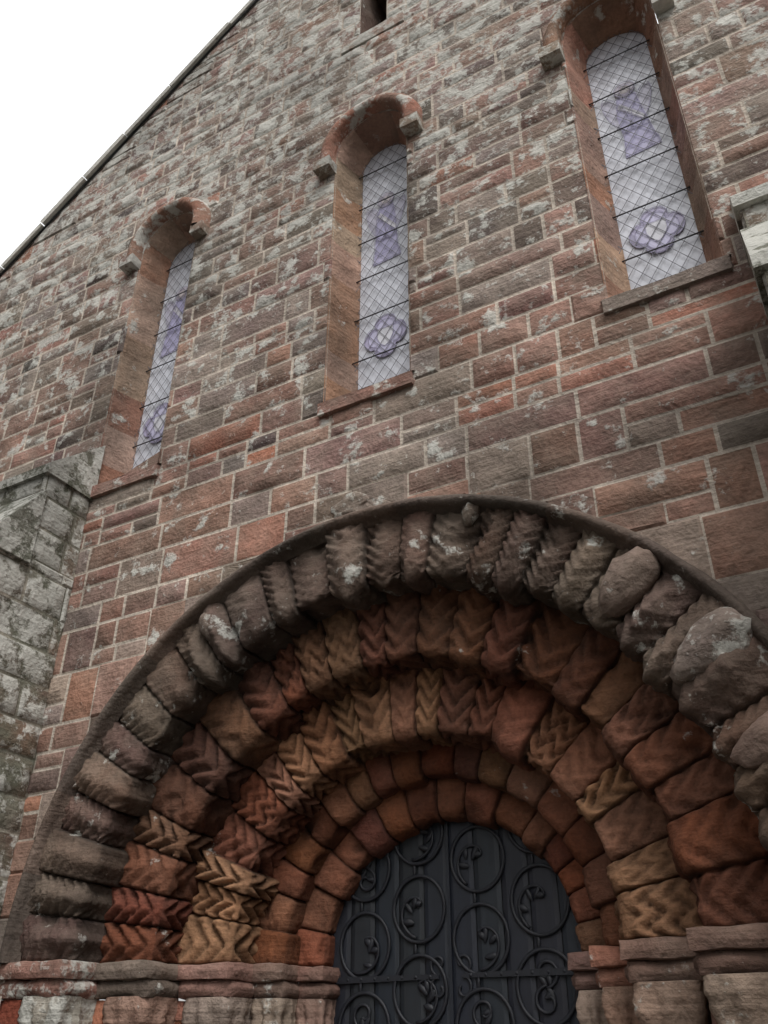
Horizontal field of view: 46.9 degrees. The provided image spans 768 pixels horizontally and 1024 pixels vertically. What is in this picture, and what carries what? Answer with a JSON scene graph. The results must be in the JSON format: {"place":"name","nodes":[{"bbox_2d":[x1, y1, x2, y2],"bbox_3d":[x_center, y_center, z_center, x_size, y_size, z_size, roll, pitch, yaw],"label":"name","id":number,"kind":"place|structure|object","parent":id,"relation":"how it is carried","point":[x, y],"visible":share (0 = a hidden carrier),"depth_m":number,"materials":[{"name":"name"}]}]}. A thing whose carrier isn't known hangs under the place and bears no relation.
{"place":"outdoors","nodes":[
{"label":"outdoors","id":0,"kind":"place"},
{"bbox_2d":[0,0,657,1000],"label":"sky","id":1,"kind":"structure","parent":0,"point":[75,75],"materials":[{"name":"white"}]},
{"bbox_2d":[131,30,703,469],"bbox_3d":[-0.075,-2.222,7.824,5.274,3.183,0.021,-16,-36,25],"label":"leaded windows","id":2,"kind":"structure","parent":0,"point":[667,244],"depth_m":7.32,"materials":[{"name":"glass"}]},
{"label":"ground","id":3,"kind":"structure","parent":0,"visible":0},
{"bbox_2d":[0,0,767,1002],"bbox_3d":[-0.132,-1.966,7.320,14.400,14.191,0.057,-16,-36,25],"label":"wall","id":4,"kind":"structure","parent":3,"relation":"on","point":[538,376],"depth_m":6.89,"materials":[{"name":"stone"}]},
{"bbox_2d":[0,182,767,914],"bbox_3d":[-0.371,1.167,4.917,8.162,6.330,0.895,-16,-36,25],"label":"buttresses","id":5,"kind":"structure","parent":4,"relation":"attached to","point":[44,508],"depth_m":6.83,"materials":[{"name":"stone"}]},
{"bbox_2d":[0,494,767,962],"bbox_3d":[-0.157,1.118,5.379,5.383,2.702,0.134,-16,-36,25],"label":"hood mould","id":6,"kind":"object","parent":4,"relation":"attached to","point":[220,592],"visible":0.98,"depth_m":5.98,"materials":[{"name":"stone"}]},
{"bbox_2d":[0,0,767,768],"bbox_3d":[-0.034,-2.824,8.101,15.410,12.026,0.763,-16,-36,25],"label":"trim","id":7,"kind":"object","parent":4,"relation":"attached to","point":[630,578],"visible":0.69,"depth_m":4.79,"materials":[{"name":"stone"}]},
{"bbox_2d":[0,923,767,1023],"bbox_3d":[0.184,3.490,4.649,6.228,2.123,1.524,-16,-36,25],"label":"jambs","id":8,"kind":"object","parent":3,"relation":"on","point":[708,975],"visible":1,"depth_m":5.49,"materials":[{"name":"stone"}]},
{"bbox_2d":[19,508,767,966],"bbox_3d":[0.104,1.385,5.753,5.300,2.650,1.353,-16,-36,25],"label":"arch orders","id":9,"kind":"object","parent":8,"relation":"on","point":[281,758],"visible":0.97,"depth_m":5.80,"materials":[{"name":"stone"}]},
{"bbox_2d":[331,821,581,1023],"bbox_3d":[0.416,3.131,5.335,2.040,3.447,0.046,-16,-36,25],"label":"door","id":10,"kind":"structure","parent":3,"relation":"on","point":[458,923],"depth_m":5.61,"materials":[{"name":"paint"}]}
]}

